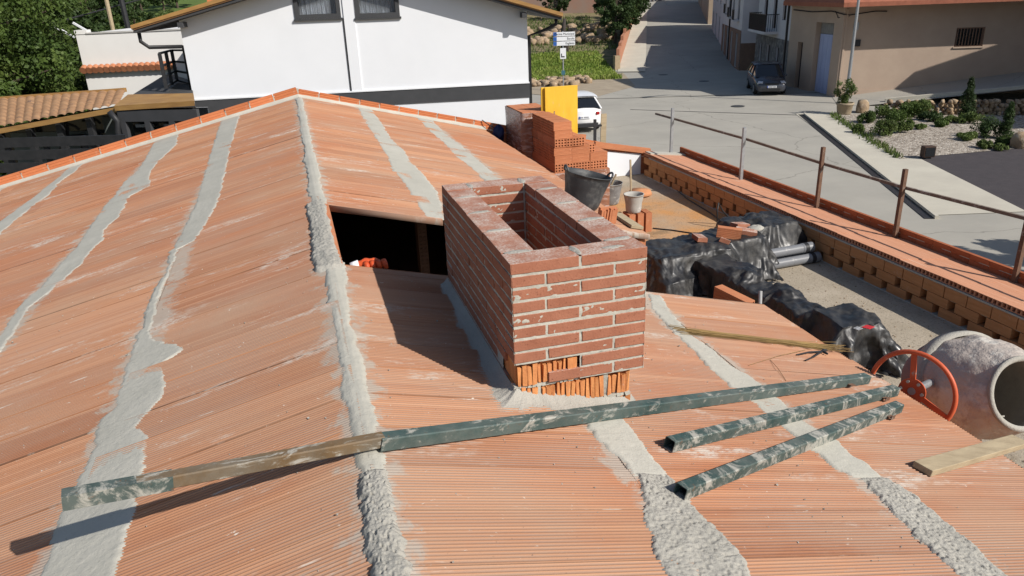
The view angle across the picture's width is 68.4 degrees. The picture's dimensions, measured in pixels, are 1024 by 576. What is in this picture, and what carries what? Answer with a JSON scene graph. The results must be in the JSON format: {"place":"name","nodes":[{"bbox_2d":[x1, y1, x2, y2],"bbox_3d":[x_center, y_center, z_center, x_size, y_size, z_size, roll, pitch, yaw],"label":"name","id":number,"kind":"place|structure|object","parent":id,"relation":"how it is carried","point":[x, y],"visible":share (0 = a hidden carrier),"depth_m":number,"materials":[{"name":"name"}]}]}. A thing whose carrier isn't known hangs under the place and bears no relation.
{"place":"outdoors","nodes":[
{"label":"outdoors","id":0,"kind":"place"},
{"bbox_2d":[92,0,206,22],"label":"orchard meadow","id":1,"kind":"structure","parent":0,"point":[183,4],"depth_m":169.76,"materials":[{"name":"green plant"}]},
{"bbox_2d":[83,13,815,111],"bbox_3d":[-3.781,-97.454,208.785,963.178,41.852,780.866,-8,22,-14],"label":"ground","id":2,"kind":"structure","parent":0,"point":[607,55],"depth_m":75.35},
{"bbox_2d":[0,0,78,162],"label":"tree","id":3,"kind":"object","parent":2,"relation":"on","point":[39,67],"visible":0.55,"depth_m":22.12,"materials":[{"name":"green plant"}]},
{"bbox_2d":[0,0,88,161],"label":"tree","id":4,"kind":"object","parent":2,"relation":"on","point":[3,49],"visible":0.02,"depth_m":23.55,"materials":[{"name":"green plant"}]},
{"bbox_2d":[1,0,92,112],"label":"tree","id":5,"kind":"object","parent":2,"relation":"on","point":[56,34],"visible":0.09,"depth_m":24.80,"materials":[{"name":"green plant"}]},
{"bbox_2d":[0,134,126,176],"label":"slat fence","id":6,"kind":"object","parent":2,"relation":"on","point":[11,156],"visible":0.22,"depth_m":14.37,"materials":[{"name":"wood"}]},
{"bbox_2d":[0,88,134,174],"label":"covered terrace","id":7,"kind":"structure","parent":2,"relation":"on","point":[22,109],"depth_m":17.41,"materials":[{"name":"tile"}]},
{"bbox_2d":[31,2,115,65],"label":"tree","id":8,"kind":"object","parent":2,"relation":"on","point":[87,23],"visible":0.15,"depth_m":60.59,"materials":[{"name":"green plant"}]},
{"bbox_2d":[69,0,119,22],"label":"tree","id":9,"kind":"object","parent":2,"relation":"on","point":[95,4],"visible":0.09,"depth_m":82.66,"materials":[{"name":"green plant"}]},
{"bbox_2d":[73,9,122,42],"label":"tree","id":10,"kind":"object","parent":2,"relation":"on","point":[115,20],"visible":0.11,"depth_m":65.43,"materials":[{"name":"green plant"}]},
{"bbox_2d":[104,0,114,29],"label":"utility pole","id":11,"kind":"object","parent":2,"relation":"on","point":[109,14],"depth_m":29.83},
{"bbox_2d":[119,0,130,28],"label":"utility pole","id":12,"kind":"object","parent":2,"relation":"on","point":[124,14],"depth_m":31.68,"materials":[{"name":"black metal"}]},
{"bbox_2d":[74,27,187,109],"bbox_3d":[-11.457,-6.851,27.974,6.065,5.600,5.245,-5,22,-6],"label":"annex","id":13,"kind":"object","parent":2,"relation":"on","point":[121,58],"visible":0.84,"depth_m":24.88,"materials":[{"name":"paint"}]},
{"bbox_2d":[116,0,155,28],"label":"tree","id":14,"kind":"object","parent":2,"relation":"on","point":[134,11],"visible":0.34,"depth_m":83.43,"materials":[{"name":"green plant"}]},
{"bbox_2d":[131,0,158,10],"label":"tree","id":15,"kind":"object","parent":2,"relation":"on","point":[145,3],"visible":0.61,"depth_m":149.97,"materials":[{"name":"green plant"}]},
{"bbox_2d":[107,93,209,137],"bbox_3d":[-7.532,-2.119,17.182,2.005,4.441,2.854,-8,22,-14],"label":"canopy","id":16,"kind":"object","parent":2,"relation":"on","point":[144,113],"visible":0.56,"depth_m":15.64,"materials":[{"name":"brown wood"}]},
{"bbox_2d":[134,74,195,107],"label":"roof deck","id":17,"kind":"structure","parent":2,"relation":"on","point":[156,86],"depth_m":19.51,"materials":[{"name":"grey paint"}]},
{"bbox_2d":[158,49,188,88],"bbox_3d":[-8.704,-5.726,19.659,0.548,0.972,2.257,-8,22,-14],"label":"balcony railing","id":18,"kind":"object","parent":17,"relation":"on","point":[173,62],"visible":0.8,"depth_m":19.59,"materials":[{"name":"black metal"}]},
{"bbox_2d":[130,0,562,129],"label":"white house","id":19,"kind":"structure","parent":2,"relation":"on","point":[469,59],"depth_m":19.07,"materials":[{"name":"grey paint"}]},
{"bbox_2d":[293,0,342,21],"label":"window","id":20,"kind":"structure","parent":19,"relation":"in","point":[304,10],"depth_m":18.66,"materials":[{"name":"grey paint"}]},
{"bbox_2d":[354,0,400,19],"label":"window","id":21,"kind":"structure","parent":19,"relation":"in","point":[364,9],"depth_m":18.83,"materials":[{"name":"grey paint"}]},
{"bbox_2d":[0,87,1023,575],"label":"unfinished house","id":22,"kind":"structure","parent":2,"relation":"on","point":[526,273],"depth_m":3.41,"materials":[{"name":"ceramic"}]},
{"bbox_2d":[350,258,387,268],"bbox_3d":[-0.852,-0.132,4.487,0.221,0.088,0.098,-8,22,-14],"label":"work glove","id":23,"kind":"object","parent":22,"relation":"on","point":[373,262],"visible":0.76,"depth_m":4.47,"materials":[{"name":"orange rubber"}]},
{"bbox_2d":[61,373,870,510],"bbox_3d":[0.383,0.564,3.152,3.815,0.864,0.118,-15,25,-29],"label":"straightedge","id":24,"kind":"object","parent":22,"relation":"on","point":[102,492],"visible":1,"depth_m":2.61,"materials":[{"name":"green paint"}]},
{"bbox_2d":[482,120,503,140],"bbox_3d":[-0.320,-2.639,12.728,0.389,0.400,0.184,1,22,9],"label":"tool bag","id":25,"kind":"object","parent":22,"relation":"hanging from","point":[498,131],"visible":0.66,"depth_m":12.65,"materials":[{"name":"blue fabric"}]},
{"bbox_2d":[9,126,1007,570],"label":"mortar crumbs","id":26,"kind":"object","parent":22,"relation":"on","point":[505,442],"visible":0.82,"depth_m":3.14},
{"bbox_2d":[505,103,554,158],"bbox_3d":[0.307,-2.279,12.569,0.556,1.440,0.976,-8,22,-14],"label":"brick pallet","id":27,"kind":"object","parent":22,"relation":"on","point":[519,124],"visible":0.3,"depth_m":12.10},
{"bbox_2d":[544,85,577,133],"bbox_3d":[0.804,-2.337,12.176,0.546,1.804,0.030,-8,22,-14],"label":"shuttering board","id":28,"kind":"object","parent":22,"relation":"on","point":[561,101],"visible":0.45,"depth_m":11.93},
{"bbox_2d":[564,164,613,209],"bbox_3d":[0.767,-1.030,7.583,0.481,0.482,0.478,14,27,36],"label":"rubber tub","id":29,"kind":"object","parent":22,"relation":"on","point":[587,188],"visible":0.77,"depth_m":7.43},
{"bbox_2d":[598,206,617,223],"bbox_3d":[0.905,-0.687,7.137,0.183,0.161,0.067,-6,27,-24],"label":"block shard","id":30,"kind":"object","parent":22,"relation":"on","point":[608,213],"visible":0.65,"depth_m":7.11,"materials":[{"name":"orange brick"}]},
{"bbox_2d":[609,180,622,205],"bbox_3d":[1.555,-1.516,12.005,0.416,0.338,0.416,-8,22,-14],"label":"bucket","id":31,"kind":"object","parent":22,"relation":"on","point":[615,188],"visible":0.49,"depth_m":11.88,"materials":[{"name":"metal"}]},
{"bbox_2d":[617,212,643,229],"bbox_3d":[1.117,-0.663,7.365,0.136,0.060,0.527,-8,22,-14],"label":"plank","id":32,"kind":"object","parent":22,"relation":"on","point":[626,220],"visible":0.76,"depth_m":7.26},
{"bbox_2d":[642,210,651,231],"bbox_3d":[1.902,-0.940,10.605,0.090,0.275,0.120,-8,22,-14],"label":"hollow brick","id":33,"kind":"object","parent":22,"relation":"on","point":[648,221],"visible":0.94,"depth_m":10.56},
{"bbox_2d":[646,211,807,296],"bbox_3d":[2.371,-0.485,9.107,2.999,0.486,2.172,-8,22,-14],"label":"tarpaulin","id":34,"kind":"object","parent":22,"relation":"on","point":[670,265],"visible":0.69,"depth_m":8.69,"materials":[{"name":"plastic"}]},
{"bbox_2d":[716,225,741,238],"bbox_3d":[2.533,-0.645,8.785,0.275,0.120,0.090,9,24,13],"label":"hollow brick","id":35,"kind":"object","parent":34,"relation":"on","point":[726,232],"visible":1,"depth_m":8.75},
{"bbox_2d":[668,325,850,351],"bbox_3d":[1.526,0.305,4.591,1.187,0.292,0.147,-6,22,-10],"label":"rod bundle","id":36,"kind":"object","parent":22,"relation":"on","point":[702,332],"visible":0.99,"depth_m":4.57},
{"bbox_2d":[663,384,899,452],"bbox_3d":[1.370,0.594,3.551,1.853,0.483,0.076,-17,26,-33],"label":"steel tube","id":37,"kind":"object","parent":22,"relation":"on","point":[699,437],"visible":1,"depth_m":3.38,"materials":[{"name":"metal"}]},
{"bbox_2d":[673,401,903,499],"bbox_3d":[1.304,0.669,3.269,1.861,0.473,0.076,-19,27,-37],"label":"steel tube","id":38,"kind":"object","parent":22,"relation":"on","point":[701,483],"visible":1,"depth_m":3.07,"materials":[{"name":"metal"}]},
{"bbox_2d":[775,252,821,268],"bbox_3d":[3.067,-0.269,8.997,1.454,0.132,0.132,-10,23,-18],"label":"pvc pipe","id":39,"kind":"object","parent":22,"relation":"on","point":[811,257],"visible":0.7,"depth_m":9.08,"materials":[{"name":"grey plastic"}]},
{"bbox_2d":[771,242,814,257],"bbox_3d":[2.987,-0.391,8.999,1.454,0.132,0.132,-10,23,-18],"label":"pvc pipe","id":40,"kind":"object","parent":39,"relation":"on","point":[805,247],"visible":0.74,"depth_m":9.09,"materials":[{"name":"grey plastic"}]},
{"bbox_2d":[693,254,908,377],"bbox_3d":[2.715,0.082,7.572,1.253,0.526,3.044,-8,22,-14],"label":"tarpaulin","id":41,"kind":"object","parent":22,"relation":"on","point":[865,337],"visible":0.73,"depth_m":6.87,"materials":[{"name":"plastic"}]},
{"bbox_2d":[655,108,1023,282],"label":"guard rail","id":42,"kind":"object","parent":22,"relation":"on","point":[902,186],"visible":0.98,"depth_m":9.15,"materials":[{"name":"metal"}]},
{"bbox_2d":[870,331,1023,440],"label":"cement mixer","id":43,"kind":"object","parent":22,"relation":"on","point":[971,383],"visible":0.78,"depth_m":4.35,"materials":[{"name":"grey paint"}]},
{"bbox_2d":[912,435,1023,476],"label":"plank","id":44,"kind":"object","parent":22,"relation":"on","point":[934,465],"visible":1,"depth_m":3.47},
{"bbox_3d":[2.118,0.325,7.296,0.420,0.320,0.160,-2,22,2],"label":"hollow block","id":45,"kind":"object","parent":22,"relation":"on","visible":0},
{"bbox_2d":[713,285,754,302],"bbox_3d":[2.095,0.141,7.137,0.100,0.200,0.420,-14,28,-27],"label":"hollow block","id":46,"kind":"object","parent":45,"relation":"on","point":[722,292],"depth_m":7.13,"materials":[{"name":"orange brick"}]},
{"bbox_2d":[537,0,570,11],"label":"tree","id":47,"kind":"object","parent":2,"relation":"on","point":[563,4],"visible":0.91,"depth_m":91.10,"materials":[{"name":"green plant"}]},
{"bbox_2d":[519,0,605,12],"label":"brick house","id":48,"kind":"structure","parent":2,"relation":"on","point":[580,6],"depth_m":97.80,"materials":[{"name":"brick"}]},
{"bbox_2d":[527,22,616,44],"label":"rubble field","id":49,"kind":"structure","parent":2,"relation":"on","point":[586,36],"depth_m":78.11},
{"bbox_2d":[527,15,617,51],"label":"weeds","id":50,"kind":"object","parent":2,"relation":"on","point":[569,22],"visible":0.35,"depth_m":79.92,"materials":[{"name":"green plant"}]},
{"bbox_2d":[531,49,622,79],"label":"grass","id":51,"kind":"structure","parent":2,"relation":"on","point":[593,64],"depth_m":61.76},
{"bbox_2d":[592,0,642,35],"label":"tree","id":52,"kind":"object","parent":2,"relation":"on","point":[606,12],"visible":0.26,"depth_m":76.19,"materials":[{"name":"green plant"}]},
{"bbox_2d":[594,0,641,43],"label":"tree","id":53,"kind":"object","parent":2,"relation":"on","point":[623,18],"visible":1,"depth_m":71.71,"materials":[{"name":"green plant"}]},
{"bbox_2d":[613,18,633,69],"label":"brick garden wall","id":54,"kind":"structure","parent":2,"relation":"on","point":[617,57],"depth_m":63.61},
{"bbox_2d":[614,0,650,13],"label":"tree","id":55,"kind":"object","parent":2,"relation":"on","point":[643,7],"visible":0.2,"depth_m":81.83,"materials":[{"name":"green plant"}]},
{"bbox_2d":[698,0,712,23],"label":"ochre row house","id":56,"kind":"structure","parent":2,"relation":"on","point":[706,6],"depth_m":84.45,"materials":[{"name":"paint"}]},
{"bbox_2d":[712,0,723,43],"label":"pale row house","id":57,"kind":"structure","parent":2,"relation":"on","point":[717,15],"depth_m":73.23,"materials":[{"name":"white paint"}]},
{"bbox_2d":[721,0,758,70],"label":"white row house","id":58,"kind":"structure","parent":2,"relation":"on","point":[738,41],"depth_m":57.37,"materials":[{"name":"paint"}]},
{"bbox_2d":[748,0,832,77],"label":"stone house","id":59,"kind":"structure","parent":2,"relation":"on","point":[769,23],"depth_m":50.40,"materials":[{"name":"white paint"}]},
{"bbox_2d":[856,100,868,112],"bbox_3d":[17.489,-9.000,37.532,0.608,0.760,0.749,5,23,17],"label":"boulder","id":60,"kind":"object","parent":2,"relation":"on","point":[862,106],"visible":0.73,"depth_m":37.33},
{"bbox_2d":[783,0,1023,96],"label":"beige building","id":61,"kind":"structure","parent":2,"relation":"on","point":[899,44],"depth_m":41.43,"materials":[{"name":"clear paint"}]},
{"bbox_2d":[815,22,833,93],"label":"door","id":62,"kind":"structure","parent":61,"relation":"in","point":[825,46],"depth_m":43.88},
{"bbox_2d":[954,27,985,46],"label":"window","id":63,"kind":"structure","parent":61,"relation":"in","point":[967,36],"depth_m":41.07,"materials":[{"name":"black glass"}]},
{"bbox_2d":[532,159,609,205],"bbox_3d":[0.898,-1.606,11.806,0.916,0.707,1.096,-8,22,-14],"label":"brick pallet","id":64,"kind":"object","parent":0,"point":[605,200],"visible":0.04,"depth_m":11.32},
{"bbox_2d":[549,161,560,172],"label":"hollow brick","id":65,"kind":"object","parent":64,"relation":"on","point":[555,168],"visible":0.9,"depth_m":11.11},
{"bbox_2d":[553,155,571,163],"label":"hollow brick","id":66,"kind":"object","parent":65,"relation":"on","point":[562,159],"visible":1,"depth_m":11.08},
{"bbox_2d":[552,146,571,155],"bbox_3d":[0.735,-2.019,11.073,0.275,0.120,0.090,-8,22,-14],"label":"hollow brick","id":67,"kind":"object","parent":66,"relation":"on","point":[559,151],"visible":1,"depth_m":11.04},
{"bbox_2d":[573,162,578,167],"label":"hollow brick","id":68,"kind":"object","parent":64,"relation":"on","point":[575,164],"visible":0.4,"depth_m":11.16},
{"bbox_2d":[572,153,589,162],"bbox_3d":[1.009,-1.942,11.183,0.275,0.120,0.090,-8,22,-14],"label":"hollow brick","id":69,"kind":"object","parent":68,"relation":"on","point":[583,157],"visible":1,"depth_m":11.14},
{"bbox_2d":[572,144,589,153],"bbox_3d":[1.002,-2.057,11.142,0.275,0.120,0.090,-8,22,-14],"label":"hollow brick","id":70,"kind":"object","parent":69,"relation":"on","point":[585,148],"visible":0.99,"depth_m":11.10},
{"bbox_2d":[602,159,606,167],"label":"hollow brick","id":71,"kind":"object","parent":64,"relation":"on","point":[604,163],"visible":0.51,"depth_m":11.28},
{"bbox_2d":[590,150,607,160],"bbox_3d":[1.283,-1.979,11.252,0.275,0.120,0.090,-8,22,-14],"label":"hollow brick","id":72,"kind":"object","parent":71,"relation":"on","point":[599,155],"visible":1,"depth_m":11.22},
{"bbox_2d":[532,73,634,95],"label":"earth verge","id":73,"kind":"structure","parent":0,"point":[598,87],"depth_m":51.17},
{"bbox_2d":[532,74,591,86],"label":"rubble bank","id":74,"kind":"structure","parent":73,"relation":"on","point":[552,81],"depth_m":52.88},
{"bbox_2d":[553,31,574,85],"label":"signpost","id":75,"kind":"object","parent":73,"relation":"on","point":[567,40],"visible":1,"depth_m":48.55,"materials":[{"name":"metal"}]},
{"bbox_2d":[617,10,647,71],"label":"footpath","id":76,"kind":"structure","parent":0,"point":[633,59],"depth_m":68.91,"materials":[{"name":"concrete"}]},
{"bbox_2d":[596,0,816,98],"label":"road","id":77,"kind":"structure","parent":0,"point":[684,52],"depth_m":62.38,"materials":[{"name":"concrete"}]},
{"bbox_2d":[746,61,786,93],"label":"parked car","id":78,"kind":"object","parent":77,"relation":"on","point":[765,76],"visible":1,"depth_m":44.73,"materials":[{"name":"black paint"}]},
{"bbox_2d":[537,93,1023,271],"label":"street","id":79,"kind":"structure","parent":0,"point":[994,236],"depth_m":31.31,"materials":[{"name":"concrete"}]},
{"bbox_2d":[578,90,601,128],"bbox_3d":[2.962,-8.754,36.696,2.100,1.643,4.484,-6,22,-9],"label":"parked car","id":80,"kind":"object","parent":79,"relation":"on","point":[589,108],"visible":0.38,"depth_m":34.83,"materials":[{"name":"white paint"}]},
{"bbox_2d":[600,113,606,142],"bbox_3d":[1.723,-1.297,14.636,0.210,4.118,0.030,-8,22,-14],"label":"board","id":81,"kind":"object","parent":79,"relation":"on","point":[603,128],"visible":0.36,"depth_m":13.98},
{"bbox_2d":[798,114,934,218],"bbox_3d":[12.989,-5.296,29.232,0.260,0.017,18.373,1,22,9],"label":"drain channel","id":82,"kind":"object","parent":79,"relation":"on","point":[919,210],"visible":1,"depth_m":26.49,"materials":[{"name":"black metal"}]},
{"bbox_2d":[833,72,1023,105],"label":"ramp","id":83,"kind":"structure","parent":79,"relation":"on","point":[995,81],"depth_m":40.62,"materials":[{"name":"concrete"}]},
{"bbox_2d":[845,0,859,93],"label":"lamp post","id":84,"kind":"object","parent":83,"relation":"on","point":[853,42],"visible":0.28,"depth_m":39.24,"materials":[{"name":"metal"}]},
{"bbox_2d":[885,85,1023,101],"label":"ramp kerb","id":85,"kind":"structure","parent":83,"relation":"on","point":[958,93],"depth_m":38.48,"materials":[{"name":"concrete"}]},
{"bbox_2d":[797,112,1023,214],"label":"sidewalk","id":86,"kind":"structure","parent":0,"point":[925,176],"depth_m":24.83,"materials":[{"name":"concrete"}]},
{"bbox_2d":[803,113,938,218],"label":"channel kerb","id":87,"kind":"structure","parent":86,"relation":"on","point":[907,193],"depth_m":26.27,"materials":[{"name":"concrete"}]},
{"bbox_2d":[837,112,1023,158],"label":"gravel bed","id":88,"kind":"object","parent":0,"point":[944,140],"visible":0.4,"depth_m":31.23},
{"bbox_2d":[833,78,857,114],"bbox_3d":[16.354,-9.455,37.021,1.148,1.760,1.100,3,22,12],"label":"planter","id":89,"kind":"object","parent":88,"relation":"on","point":[844,105],"visible":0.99,"depth_m":36.88,"materials":[{"name":"stone"}]},
{"bbox_2d":[856,110,875,122],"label":"shrub","id":90,"kind":"object","parent":88,"relation":"on","point":[869,116],"visible":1,"depth_m":34.63,"materials":[{"name":"green plant"}]},
{"bbox_2d":[830,111,902,157],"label":"edge weeds","id":91,"kind":"object","parent":88,"relation":"on","point":[884,145],"visible":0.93,"depth_m":31.14,"materials":[{"name":"green plant"}]},
{"bbox_2d":[869,118,898,136],"bbox_3d":[15.734,-6.773,31.752,1.061,0.797,1.330,15,27,37],"label":"shrub","id":92,"kind":"object","parent":88,"relation":"on","point":[888,127],"visible":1,"depth_m":31.59,"materials":[{"name":"green plant"}]},
{"bbox_2d":[874,104,895,116],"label":"shrub","id":93,"kind":"object","parent":88,"relation":"on","point":[883,111],"visible":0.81,"depth_m":35.47,"materials":[{"name":"green plant"}]},
{"bbox_2d":[884,108,911,121],"bbox_3d":[17.636,-7.872,34.483,1.138,0.670,1.135,-8,22,-14],"label":"shrub","id":94,"kind":"object","parent":88,"relation":"on","point":[898,116],"visible":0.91,"depth_m":34.29,"materials":[{"name":"green plant"}]},
{"bbox_2d":[894,121,913,132],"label":"shrub","id":95,"kind":"object","parent":88,"relation":"on","point":[904,126],"visible":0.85,"depth_m":32.03,"materials":[{"name":"green plant"}]},
{"bbox_2d":[899,100,923,116],"bbox_3d":[18.800,-8.471,35.682,1.110,0.895,1.111,-8,22,-14],"label":"shrub","id":96,"kind":"object","parent":88,"relation":"on","point":[909,108],"visible":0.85,"depth_m":35.50,"materials":[{"name":"green plant"}]},
{"bbox_2d":[911,98,934,113],"bbox_3d":[19.478,-8.645,35.937,1.014,0.876,1.217,-21,28,-39],"label":"shrub","id":97,"kind":"object","parent":88,"relation":"on","point":[925,103],"visible":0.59,"depth_m":35.71,"materials":[{"name":"green plant"}]},
{"bbox_2d":[916,110,942,121],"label":"shrub","id":98,"kind":"object","parent":88,"relation":"on","point":[933,115],"visible":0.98,"depth_m":34.45,"materials":[{"name":"green plant"}]},
{"bbox_2d":[883,99,1023,114],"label":"garden stone wall","id":99,"kind":"structure","parent":88,"relation":"on","point":[985,107],"depth_m":35.54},
{"bbox_2d":[956,77,977,115],"bbox_3d":[20.723,-8.530,34.090,0.908,2.067,0.858,2,22,10],"label":"shrub","id":100,"kind":"object","parent":88,"relation":"on","point":[969,96],"visible":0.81,"depth_m":34.05,"materials":[{"name":"green plant"}]},
{"bbox_2d":[956,131,977,140],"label":"shrub","id":101,"kind":"object","parent":88,"relation":"on","point":[968,136],"visible":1,"depth_m":30.24,"materials":[{"name":"green plant"}]},
{"bbox_2d":[957,111,984,123],"bbox_3d":[20.627,-7.688,33.828,1.157,0.606,1.225,8,24,25],"label":"shrub","id":102,"kind":"object","parent":88,"relation":"on","point":[972,116],"visible":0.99,"depth_m":33.57,"materials":[{"name":"green plant"}]},
{"bbox_2d":[976,139,992,149],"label":"shrub","id":103,"kind":"object","parent":88,"relation":"on","point":[984,144],"visible":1,"depth_m":28.67,"materials":[{"name":"green plant"}]},
{"bbox_2d":[970,114,1000,138],"bbox_3d":[19.445,-6.611,30.742,1.408,0.952,0.955,-11,23,-22],"label":"shrub","id":104,"kind":"object","parent":88,"relation":"on","point":[987,126],"visible":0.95,"depth_m":30.58,"materials":[{"name":"green plant"}]},
{"bbox_2d":[993,101,1016,136],"bbox_3d":[19.874,-6.689,30.099,0.729,1.531,0.947,-8,22,-14],"label":"shrub","id":105,"kind":"object","parent":88,"relation":"on","point":[1006,126],"visible":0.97,"depth_m":30.02,"materials":[{"name":"green plant"}]},
{"bbox_2d":[1008,132,1023,148],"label":"boulder","id":106,"kind":"object","parent":88,"relation":"on","point":[1017,140],"visible":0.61,"depth_m":28.49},
{"bbox_2d":[918,149,1023,209],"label":"asphalt court","id":107,"kind":"object","parent":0,"point":[999,174],"visible":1,"depth_m":25.76,"materials":[{"name":"asphalt"}]},
{"bbox_2d":[920,145,935,158],"bbox_3d":[15.215,-4.960,27.545,0.420,0.480,0.311,-2,22,0],"label":"floodlight","id":108,"kind":"object","parent":107,"relation":"on","point":[927,151],"visible":1,"depth_m":27.41,"materials":[{"name":"brown paint"}]},
{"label":"hollow brick","id":109,"kind":"object","parent":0,"visible":0},
{"bbox_2d":[623,191,643,213],"bbox_3d":[1.699,-1.191,10.521,0.286,0.258,0.286,-8,22,-14],"label":"bucket","id":110,"kind":"object","parent":109,"relation":"on","point":[633,201],"visible":1,"depth_m":10.45,"materials":[{"name":"plastic"}]},
{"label":"hollow brick","id":111,"kind":"object","parent":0,"visible":0},
{"bbox_2d":[549,137,560,147],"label":"hollow brick","id":112,"kind":"object","parent":111,"relation":"on","point":[555,143],"visible":0.92,"depth_m":10.99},
{"bbox_2d":[553,129,571,138],"bbox_3d":[0.737,-2.248,10.986,0.275,0.120,0.090,-8,22,-14],"label":"hollow brick","id":113,"kind":"object","parent":112,"relation":"on","point":[561,134],"visible":1,"depth_m":10.95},
{"bbox_2d":[552,120,571,130],"bbox_3d":[0.721,-2.359,10.934,0.275,0.120,0.090,-8,22,-15],"label":"hollow brick","id":114,"kind":"object","parent":113,"relation":"on","point":[561,125],"visible":1,"depth_m":10.90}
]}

